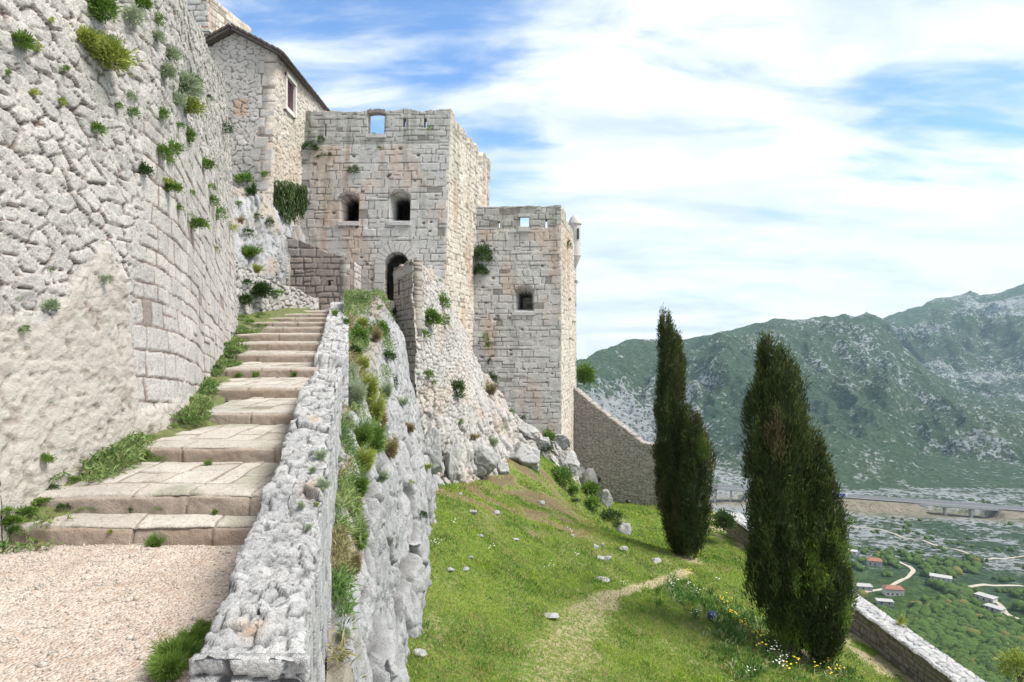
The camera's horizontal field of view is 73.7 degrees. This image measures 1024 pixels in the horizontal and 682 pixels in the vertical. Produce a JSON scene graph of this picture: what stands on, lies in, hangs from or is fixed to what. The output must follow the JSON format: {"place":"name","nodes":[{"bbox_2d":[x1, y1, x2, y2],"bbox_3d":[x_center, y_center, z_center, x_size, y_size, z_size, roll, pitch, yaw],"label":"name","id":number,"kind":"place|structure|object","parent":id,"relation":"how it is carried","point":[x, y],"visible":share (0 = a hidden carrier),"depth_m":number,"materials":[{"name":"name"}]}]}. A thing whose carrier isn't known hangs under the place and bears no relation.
{"place":"outdoors","nodes":[
{"label":"outdoors","id":0,"kind":"place"},
{"bbox_2d":[0,0,237,541],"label":"fortress wall","id":1,"kind":"structure","parent":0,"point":[95,365],"depth_m":6.64,"materials":[{"name":"stone"}]},
{"bbox_2d":[0,513,27,528],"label":"shrub","id":2,"kind":"object","parent":1,"relation":"attached to","point":[11,519],"visible":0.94,"depth_m":5.32,"materials":[{"name":"green plant"}]},
{"bbox_2d":[10,25,38,52],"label":"shrub","id":3,"kind":"object","parent":1,"relation":"attached to","point":[25,38],"visible":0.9,"depth_m":5.66,"materials":[{"name":"green plant"}]},
{"bbox_2d":[15,505,47,516],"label":"shrub","id":4,"kind":"object","parent":1,"relation":"attached to","point":[31,510],"visible":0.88,"depth_m":5.48,"materials":[{"name":"green plant"}]},
{"bbox_2d":[40,298,64,311],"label":"shrub","id":5,"kind":"object","parent":1,"relation":"attached to","point":[51,304],"visible":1,"depth_m":5.94,"materials":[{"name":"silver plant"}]},
{"bbox_2d":[75,23,106,52],"bbox_3d":[-4.088,-2.884,6.517,0.392,0.317,0.283,0,0,0],"label":"shrub","id":6,"kind":"object","parent":1,"relation":"attached to","point":[88,36],"visible":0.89,"depth_m":6.49,"materials":[{"name":"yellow plant"}]},
{"bbox_2d":[90,120,110,137],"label":"shrub","id":7,"kind":"object","parent":1,"relation":"attached to","point":[100,127],"visible":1,"depth_m":6.62,"materials":[{"name":"green plant"}]},
{"bbox_2d":[86,0,126,24],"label":"shrub","id":8,"kind":"object","parent":1,"relation":"attached to","point":[102,9],"visible":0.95,"depth_m":6.67,"materials":[{"name":"green plant"}]},
{"bbox_2d":[87,30,143,77],"bbox_3d":[-4.037,-2.869,6.720,0.699,0.441,0.533,0,0,0],"label":"shrub","id":9,"kind":"object","parent":1,"relation":"attached to","point":[114,52],"visible":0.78,"depth_m":6.70,"materials":[{"name":"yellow plant"}]},
{"bbox_2d":[121,0,147,27],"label":"shrub","id":10,"kind":"object","parent":1,"relation":"attached to","point":[133,11],"visible":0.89,"depth_m":7.22,"materials":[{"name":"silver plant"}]},
{"bbox_2d":[136,159,156,177],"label":"shrub","id":11,"kind":"object","parent":1,"relation":"attached to","point":[147,169],"visible":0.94,"depth_m":7.43,"materials":[{"name":"green plant"}]},
{"bbox_2d":[136,0,157,11],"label":"shrub","id":12,"kind":"object","parent":1,"relation":"attached to","point":[146,4],"visible":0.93,"depth_m":7.45,"materials":[{"name":"green plant"}]},
{"bbox_2d":[156,142,174,160],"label":"shrub","id":13,"kind":"object","parent":1,"relation":"attached to","point":[164,149],"visible":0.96,"depth_m":7.85,"materials":[{"name":"green plant"}]},
{"bbox_2d":[160,61,180,81],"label":"shrub","id":14,"kind":"object","parent":1,"relation":"attached to","point":[167,70],"visible":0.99,"depth_m":7.99,"materials":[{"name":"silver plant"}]},
{"bbox_2d":[163,180,186,193],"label":"shrub","id":15,"kind":"object","parent":1,"relation":"attached to","point":[175,187],"visible":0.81,"depth_m":8.03,"materials":[{"name":"green plant"}]},
{"bbox_2d":[166,42,185,65],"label":"shrub","id":16,"kind":"object","parent":1,"relation":"attached to","point":[173,53],"visible":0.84,"depth_m":8.19,"materials":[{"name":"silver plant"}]},
{"bbox_2d":[168,137,190,158],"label":"shrub","id":17,"kind":"object","parent":1,"relation":"attached to","point":[177,148],"visible":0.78,"depth_m":8.19,"materials":[{"name":"green plant"}]},
{"bbox_2d":[172,90,188,108],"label":"shrub","id":18,"kind":"object","parent":1,"relation":"attached to","point":[177,95],"visible":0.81,"depth_m":8.53,"materials":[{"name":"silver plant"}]},
{"bbox_2d":[185,125,196,144],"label":"shrub","id":19,"kind":"object","parent":1,"relation":"attached to","point":[190,132],"visible":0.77,"depth_m":9.32,"materials":[{"name":"green plant"}]},
{"bbox_2d":[178,65,205,101],"bbox_3d":[-4.261,-3.362,8.889,0.565,0.476,0.518,0,0,0],"label":"shrub","id":20,"kind":"object","parent":1,"relation":"attached to","point":[189,83],"visible":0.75,"depth_m":8.82,"materials":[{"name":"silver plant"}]},
{"bbox_2d":[183,96,207,117],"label":"shrub","id":21,"kind":"object","parent":1,"relation":"attached to","point":[193,106],"visible":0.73,"depth_m":9.24,"materials":[{"name":"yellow plant"}]},
{"bbox_2d":[189,216,214,230],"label":"shrub","id":22,"kind":"object","parent":1,"relation":"attached to","point":[200,222],"visible":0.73,"depth_m":9.50,"materials":[{"name":"green plant"}]},
{"bbox_2d":[202,155,215,170],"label":"shrub","id":23,"kind":"object","parent":1,"relation":"attached to","point":[208,163],"visible":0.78,"depth_m":10.77,"materials":[{"name":"green plant"}]},
{"bbox_2d":[0,543,240,681],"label":"gravel yard","id":24,"kind":"structure","parent":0,"point":[108,638],"depth_m":4.15,"materials":[{"name":"beige gravel"}]},
{"bbox_2d":[141,531,166,546],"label":"weed","id":25,"kind":"object","parent":24,"relation":"on","point":[151,541],"visible":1,"depth_m":5.32,"materials":[{"name":"green plant"}]},
{"bbox_2d":[141,644,195,681],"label":"weed","id":26,"kind":"object","parent":24,"relation":"on","point":[163,668],"visible":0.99,"depth_m":3.19,"materials":[{"name":"green plant"}]},
{"bbox_2d":[147,627,203,670],"bbox_3d":[-1.628,1.522,3.336,0.346,0.237,0.252,0,0,0],"label":"weed","id":27,"kind":"object","parent":24,"relation":"on","point":[166,645],"visible":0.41,"depth_m":3.32,"materials":[{"name":"green plant"}]},
{"bbox_2d":[174,621,210,649],"bbox_3d":[-1.662,1.544,3.543,0.226,0.175,0.179,0,0,0],"label":"weed","id":28,"kind":"object","parent":24,"relation":"on","point":[200,633],"visible":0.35,"depth_m":3.55,"materials":[{"name":"green plant"}]},
{"bbox_2d":[1,307,312,543],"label":"verge","id":29,"kind":"structure","parent":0,"point":[174,430],"depth_m":8.00,"materials":[{"name":"green plant"}]},
{"bbox_2d":[0,323,273,552],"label":"weeds","id":30,"kind":"object","parent":29,"relation":"on","point":[117,453],"visible":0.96,"depth_m":6.76,"materials":[{"name":"green plant"}]},
{"bbox_2d":[1,310,328,545],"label":"stone staircase","id":31,"kind":"structure","parent":29,"relation":"on","point":[186,488],"depth_m":6.33,"materials":[{"name":"stone"}]},
{"bbox_2d":[236,261,318,314],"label":"rubble wall","id":32,"kind":"structure","parent":29,"relation":"on","point":[292,297],"depth_m":22.24,"materials":[{"name":"stone"}]},
{"bbox_2d":[250,275,275,302],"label":"shrub","id":33,"kind":"object","parent":32,"relation":"attached to","point":[261,288],"visible":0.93,"depth_m":21.42,"materials":[{"name":"green plant"}]},
{"bbox_2d":[233,186,305,285],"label":"rocky knoll","id":34,"kind":"structure","parent":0,"point":[273,259],"depth_m":24.83,"materials":[{"name":"grey stone"}]},
{"bbox_2d":[240,242,265,257],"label":"grass tuft","id":35,"kind":"object","parent":34,"relation":"on","point":[248,250],"visible":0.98,"depth_m":23.15,"materials":[{"name":"green plant"}]},
{"bbox_2d":[204,23,329,226],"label":"stone house","id":36,"kind":"structure","parent":34,"relation":"on","point":[272,95],"depth_m":26.73,"materials":[{"name":"grey stone"}]},
{"bbox_2d":[232,170,253,185],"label":"shrub","id":37,"kind":"object","parent":36,"relation":"attached to","point":[246,175],"visible":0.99,"depth_m":26.52,"materials":[{"name":"green plant"}]},
{"bbox_2d":[283,72,296,118],"bbox_3d":[-9.183,-10.150,28.250,0.213,1.500,1.300,0,0,0],"label":"window","id":38,"kind":"structure","parent":36,"relation":"in","point":[290,98],"depth_m":28.31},
{"bbox_2d":[273,180,295,225],"bbox_3d":[-9.284,-5.439,27.343,1.205,2.138,0.717,0,0,0],"label":"hanging plant","id":39,"kind":"object","parent":34,"relation":"hanging from","point":[284,192],"visible":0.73,"depth_m":27.18,"materials":[{"name":"green plant"}]},
{"bbox_2d":[292,182,307,222],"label":"hanging plant","id":40,"kind":"object","parent":34,"relation":"hanging from","point":[301,198],"visible":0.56,"depth_m":28.74,"materials":[{"name":"green plant"}]},
{"bbox_2d":[326,289,444,681],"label":"cliff","id":41,"kind":"structure","parent":0,"point":[394,578],"depth_m":13.33,"materials":[{"name":"grey stone"}]},
{"bbox_2d":[189,301,349,681],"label":"parapet wall","id":42,"kind":"structure","parent":41,"relation":"on","point":[271,622],"depth_m":3.57,"materials":[{"name":"stone"}]},
{"bbox_2d":[312,446,328,460],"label":"grass tuft","id":43,"kind":"object","parent":42,"relation":"on","point":[323,452],"visible":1,"depth_m":5.49,"materials":[{"name":"plant"}]},
{"bbox_2d":[316,475,332,490],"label":"grass tuft","id":44,"kind":"object","parent":42,"relation":"on","point":[322,484],"visible":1,"depth_m":4.49,"materials":[{"name":"green plant"}]},
{"bbox_2d":[350,544,363,576],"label":"grass tuft","id":45,"kind":"object","parent":41,"relation":"on","point":[356,559],"visible":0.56,"depth_m":6.96,"materials":[{"name":"beige plant"}]},
{"bbox_2d":[348,370,369,410],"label":"grass tuft","id":46,"kind":"object","parent":41,"relation":"on","point":[356,393],"visible":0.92,"depth_m":12.21,"materials":[{"name":"green plant"}]},
{"bbox_2d":[349,319,370,342],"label":"shrub","id":47,"kind":"object","parent":41,"relation":"on","point":[356,330],"visible":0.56,"depth_m":17.52,"materials":[{"name":"green plant"}]},
{"bbox_2d":[351,507,369,549],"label":"grass tuft","id":48,"kind":"object","parent":41,"relation":"on","point":[360,546],"visible":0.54,"depth_m":8.20,"materials":[{"name":"green plant"}]},
{"bbox_2d":[325,287,396,677],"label":"weeds","id":49,"kind":"object","parent":41,"relation":"on","point":[341,549],"visible":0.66,"depth_m":8.08,"materials":[{"name":"green plant"}]},
{"bbox_2d":[350,467,372,498],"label":"grass tuft","id":50,"kind":"object","parent":41,"relation":"on","point":[363,482],"visible":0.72,"depth_m":8.74,"materials":[{"name":"green plant"}]},
{"bbox_2d":[350,412,374,447],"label":"grass tuft","id":51,"kind":"object","parent":41,"relation":"on","point":[364,432],"visible":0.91,"depth_m":11.06,"materials":[{"name":"green plant"}]},
{"bbox_2d":[354,440,377,474],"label":"grass tuft","id":52,"kind":"object","parent":41,"relation":"on","point":[367,455],"visible":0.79,"depth_m":10.18,"materials":[{"name":"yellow plant"}]},
{"bbox_2d":[360,366,380,401],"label":"grass tuft","id":53,"kind":"object","parent":41,"relation":"on","point":[373,381],"visible":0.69,"depth_m":14.08,"materials":[{"name":"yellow plant"}]},
{"bbox_2d":[370,321,382,341],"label":"grass tuft","id":54,"kind":"object","parent":41,"relation":"on","point":[376,334],"visible":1,"depth_m":17.92,"materials":[{"name":"plant"}]},
{"bbox_2d":[361,416,392,456],"bbox_3d":[-2.405,1.648,11.761,0.636,0.815,0.640,0,0,19],"label":"grass tuft","id":55,"kind":"object","parent":41,"relation":"on","point":[379,442],"visible":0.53,"depth_m":11.69,"materials":[{"name":"green plant"}]},
{"bbox_2d":[366,386,387,424],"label":"grass tuft","id":56,"kind":"object","parent":41,"relation":"on","point":[378,407],"visible":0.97,"depth_m":13.96,"materials":[{"name":"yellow plant"}]},
{"bbox_2d":[378,375,394,400],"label":"grass tuft","id":57,"kind":"object","parent":41,"relation":"on","point":[387,390],"visible":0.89,"depth_m":16.03,"materials":[{"name":"green plant"}]},
{"bbox_2d":[383,431,399,459],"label":"grass tuft","id":58,"kind":"object","parent":41,"relation":"on","point":[391,449],"visible":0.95,"depth_m":13.81,"materials":[{"name":"brown plant"}]},
{"bbox_2d":[385,658,398,681],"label":"boulder","id":59,"kind":"object","parent":41,"relation":"on","point":[392,668],"visible":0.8,"depth_m":6.79,"materials":[{"name":"grey stone"}]},
{"bbox_2d":[422,427,442,473],"bbox_3d":[-2.280,3.174,19.109,0.656,1.524,0.523,0,0,0],"label":"rock outcrop","id":60,"kind":"object","parent":41,"relation":"on","point":[431,442],"visible":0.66,"depth_m":18.98,"materials":[{"name":"grey stone"}]},
{"bbox_2d":[216,0,1023,359],"label":"sky","id":61,"kind":"structure","parent":0,"point":[726,164],"materials":[{"name":"blue"}]},
{"bbox_2d":[406,453,913,681],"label":"grassy slope","id":62,"kind":"structure","parent":0,"point":[891,669],"depth_m":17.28,"materials":[{"name":"plant"}]},
{"bbox_2d":[393,259,580,484],"bbox_3d":[-1.561,3.025,30.016,5.297,11.951,12.532,0,0,32],"label":"battered base","id":63,"kind":"object","parent":62,"relation":"on","point":[446,355],"visible":0.46,"depth_m":26.08,"materials":[{"name":"stone"}]},
{"bbox_2d":[425,305,444,326],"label":"shrub","id":64,"kind":"object","parent":63,"relation":"attached to","point":[432,315],"visible":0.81,"depth_m":24.96,"materials":[{"name":"green plant"}]},
{"bbox_2d":[444,443,460,481],"bbox_3d":[-2.167,4.357,24.664,0.634,1.386,0.592,0,0,-36],"label":"rock outcrop","id":65,"kind":"object","parent":63,"relation":"on","point":[452,457],"visible":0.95,"depth_m":24.43,"materials":[{"name":"grey stone"}]},
{"bbox_2d":[450,375,468,401],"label":"shrub","id":66,"kind":"object","parent":63,"relation":"attached to","point":[458,385],"visible":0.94,"depth_m":26.02,"materials":[{"name":"green plant"}]},
{"bbox_2d":[472,441,499,475],"bbox_3d":[-1.155,4.572,26.839,1.350,1.394,1.118,0,0,0],"label":"rock outcrop","id":67,"kind":"object","parent":63,"relation":"on","point":[486,459],"visible":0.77,"depth_m":26.40,"materials":[{"name":"grey stone"}]},
{"bbox_2d":[485,376,497,393],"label":"grass tuft","id":68,"kind":"object","parent":63,"relation":"on","point":[491,387],"visible":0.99,"depth_m":31.59,"materials":[{"name":"plant"}]},
{"bbox_2d":[516,423,538,439],"bbox_3d":[0.749,4.468,33.672,0.876,0.883,1.238,0,0,44],"label":"rock outcrop","id":69,"kind":"object","parent":63,"relation":"on","point":[528,430],"visible":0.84,"depth_m":33.37,"materials":[{"name":"grey stone"}]},
{"bbox_2d":[554,434,570,449],"bbox_3d":[2.337,5.083,34.413,1.203,0.830,0.872,0,0,0],"label":"rock outcrop","id":70,"kind":"object","parent":63,"relation":"on","point":[563,442],"visible":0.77,"depth_m":34.10,"materials":[{"name":"grey stone"}]},
{"bbox_2d":[497,463,509,474],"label":"rock outcrop","id":71,"kind":"object","parent":62,"relation":"on","point":[502,468],"visible":0.76,"depth_m":27.72,"materials":[{"name":"grey stone"}]},
{"bbox_2d":[509,441,539,471],"bbox_3d":[0.411,5.261,30.165,1.703,1.644,1.654,0,0,0],"label":"rock outcrop","id":72,"kind":"object","parent":62,"relation":"on","point":[522,453],"visible":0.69,"depth_m":29.71,"materials":[{"name":"grey stone"}]},
{"bbox_2d":[472,205,581,450],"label":"tower","id":73,"kind":"structure","parent":62,"relation":"on","point":[524,306],"depth_m":34.78,"materials":[{"name":"grey stone"}]},
{"bbox_2d":[473,241,495,265],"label":"shrub","id":74,"kind":"object","parent":73,"relation":"attached to","point":[481,250],"visible":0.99,"depth_m":34.62,"materials":[{"name":"green plant"}]},
{"bbox_2d":[535,437,550,450],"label":"rock outcrop","id":75,"kind":"object","parent":62,"relation":"on","point":[542,442],"visible":0.8,"depth_m":33.15,"materials":[{"name":"grey stone"}]},
{"bbox_2d":[552,462,576,490],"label":"shrub","id":76,"kind":"object","parent":62,"relation":"on","point":[563,472],"visible":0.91,"depth_m":31.35,"materials":[{"name":"green plant"}]},
{"bbox_2d":[562,451,579,472],"bbox_3d":[2.885,6.012,34.049,1.056,1.049,0.842,0,0,-11],"label":"rock outcrop","id":77,"kind":"object","parent":62,"relation":"on","point":[570,457],"visible":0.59,"depth_m":33.78,"materials":[{"name":"grey stone"}]},
{"bbox_2d":[580,468,597,491],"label":"rock outcrop","id":78,"kind":"object","parent":62,"relation":"on","point":[589,474],"visible":0.55,"depth_m":40.40,"materials":[{"name":"grey stone"}]},
{"bbox_2d":[580,480,605,496],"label":"shrub","id":79,"kind":"object","parent":62,"relation":"on","point":[590,487],"visible":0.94,"depth_m":32.91,"materials":[{"name":"green plant"}]},
{"bbox_2d":[583,493,602,513],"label":"shrub","id":80,"kind":"object","parent":62,"relation":"on","point":[590,500],"visible":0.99,"depth_m":31.70,"materials":[{"name":"green plant"}]},
{"bbox_2d":[600,489,612,506],"bbox_3d":[4.596,7.779,33.361,0.652,1.111,0.516,0,0,0],"label":"rock outcrop","id":81,"kind":"object","parent":62,"relation":"on","point":[607,500],"visible":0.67,"depth_m":33.17,"materials":[{"name":"grey stone"}]},
{"bbox_2d":[593,506,626,522],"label":"shrub","id":82,"kind":"object","parent":62,"relation":"on","point":[610,513],"visible":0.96,"depth_m":31.71,"materials":[{"name":"green plant"}]},
{"bbox_2d":[574,388,658,506],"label":"curtain wall","id":83,"kind":"structure","parent":62,"relation":"on","point":[614,453],"depth_m":40.07,"materials":[{"name":"grey stone"}]},
{"bbox_2d":[617,522,631,534],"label":"boulder","id":84,"kind":"object","parent":62,"relation":"on","point":[624,528],"visible":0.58,"depth_m":29.97,"materials":[{"name":"grey stone"}]},
{"bbox_2d":[649,302,718,561],"bbox_3d":[6.166,3.329,24.415,2.454,9.515,1.688,0,0,32],"label":"cypress tree","id":85,"kind":"object","parent":62,"relation":"on","point":[684,463],"visible":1,"depth_m":24.16,"materials":[{"name":"green plant"}]},
{"bbox_2d":[709,504,738,534],"bbox_3d":[9.184,7.651,29.509,1.262,1.256,1.572,0,0,0],"label":"shrub","id":86,"kind":"object","parent":62,"relation":"on","point":[721,516],"visible":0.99,"depth_m":29.32,"materials":[{"name":"green plant"}]},
{"bbox_2d":[651,570,873,681],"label":"tall grass","id":87,"kind":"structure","parent":62,"relation":"on","point":[732,623],"depth_m":17.45,"materials":[{"name":"green plant"}]},
{"bbox_2d":[685,569,844,673],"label":"yellow flowers","id":88,"kind":"object","parent":62,"relation":"on","point":[765,639],"visible":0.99,"depth_m":17.23,"materials":[{"name":"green plant"}]},
{"bbox_2d":[704,626,867,681],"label":"wildflowers","id":89,"kind":"object","parent":62,"relation":"on","point":[787,660],"visible":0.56,"depth_m":16.66,"materials":[{"name":"plant"}]},
{"bbox_2d":[737,329,861,674],"bbox_3d":[7.105,4.004,17.210,2.790,8.665,2.243,0,0,0],"label":"cypress tree","id":90,"kind":"object","parent":62,"relation":"on","point":[804,596],"visible":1,"depth_m":16.65,"materials":[{"name":"green plant"}]},
{"bbox_2d":[576,283,1023,617],"bbox_3d":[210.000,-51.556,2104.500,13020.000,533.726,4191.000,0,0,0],"label":"terrain","id":91,"kind":"structure","parent":0,"point":[925,400],"depth_m":1340.02,"materials":[{"name":"green plant"}]},
{"bbox_2d":[187,0,250,32],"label":"building","id":92,"kind":"structure","parent":91,"relation":"on","point":[213,15],"depth_m":34.32,"materials":[{"name":"grey stone"}]},
{"bbox_2d":[300,108,490,348],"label":"tower","id":93,"kind":"structure","parent":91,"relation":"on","point":[415,189],"depth_m":30.13,"materials":[{"name":"grey stone"}]},
{"bbox_2d":[576,355,601,387],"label":"shrub","id":94,"kind":"object","parent":91,"relation":"on","point":[588,371],"visible":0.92,"depth_m":43.83,"materials":[{"name":"green plant"}]},
{"bbox_2d":[712,484,746,501],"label":"viaduct","id":95,"kind":"object","parent":91,"relation":"on","point":[730,490],"visible":0.36,"depth_m":901.26,"materials":[{"name":"concrete"}]},
{"bbox_2d":[727,512,984,681],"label":"terrace wall","id":96,"kind":"structure","parent":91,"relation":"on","point":[911,654],"depth_m":18.32,"materials":[{"name":"grey stone"}]},
{"bbox_2d":[709,485,1023,510],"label":"motorway","id":97,"kind":"structure","parent":91,"relation":"on","point":[911,500],"depth_m":833.33,"materials":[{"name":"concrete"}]},
{"bbox_2d":[866,557,882,566],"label":"house","id":98,"kind":"structure","parent":91,"relation":"on","point":[872,561],"depth_m":564.42,"materials":[{"name":"grey concrete"}]},
{"bbox_2d":[881,585,904,595],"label":"house","id":99,"kind":"structure","parent":91,"relation":"on","point":[892,590],"depth_m":493.11,"materials":[{"name":"white paint"}]},
{"bbox_2d":[842,496,1023,681],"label":"woodland","id":100,"kind":"object","parent":91,"relation":"on","point":[961,625],"visible":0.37,"depth_m":430.59,"materials":[{"name":"green plant"}]},
{"bbox_2d":[929,573,951,581],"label":"house","id":101,"kind":"structure","parent":91,"relation":"on","point":[946,578],"depth_m":524.75,"materials":[{"name":"concrete"}]},
{"bbox_2d":[914,499,1001,517],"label":"viaduct","id":102,"kind":"object","parent":91,"relation":"on","point":[969,508],"visible":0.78,"depth_m":810.80,"materials":[{"name":"concrete"}]},
{"bbox_2d":[973,592,998,602],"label":"house","id":103,"kind":"structure","parent":91,"relation":"on","point":[982,596],"depth_m":473.25,"materials":[{"name":"concrete"}]},
{"bbox_2d":[983,603,1005,613],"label":"house","id":104,"kind":"structure","parent":91,"relation":"on","point":[993,608],"depth_m":449.06,"materials":[{"name":"grey concrete"}]},
{"bbox_2d":[987,641,1023,681],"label":"shrub","id":105,"kind":"object","parent":91,"relation":"on","point":[1014,661],"visible":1,"depth_m":23.99,"materials":[{"name":"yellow plant"}]},
{"bbox_2d":[865,562,915,592],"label":"dirt road","id":106,"kind":"structure","parent":0,"point":[911,572],"depth_m":535.61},
{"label":"landing","id":107,"kind":"structure","parent":0,"visible":0},
{"bbox_2d":[284,234,360,309],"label":"ramp wall","id":108,"kind":"structure","parent":107,"relation":"on","point":[315,271],"depth_m":27.01,"materials":[{"name":"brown stone"}]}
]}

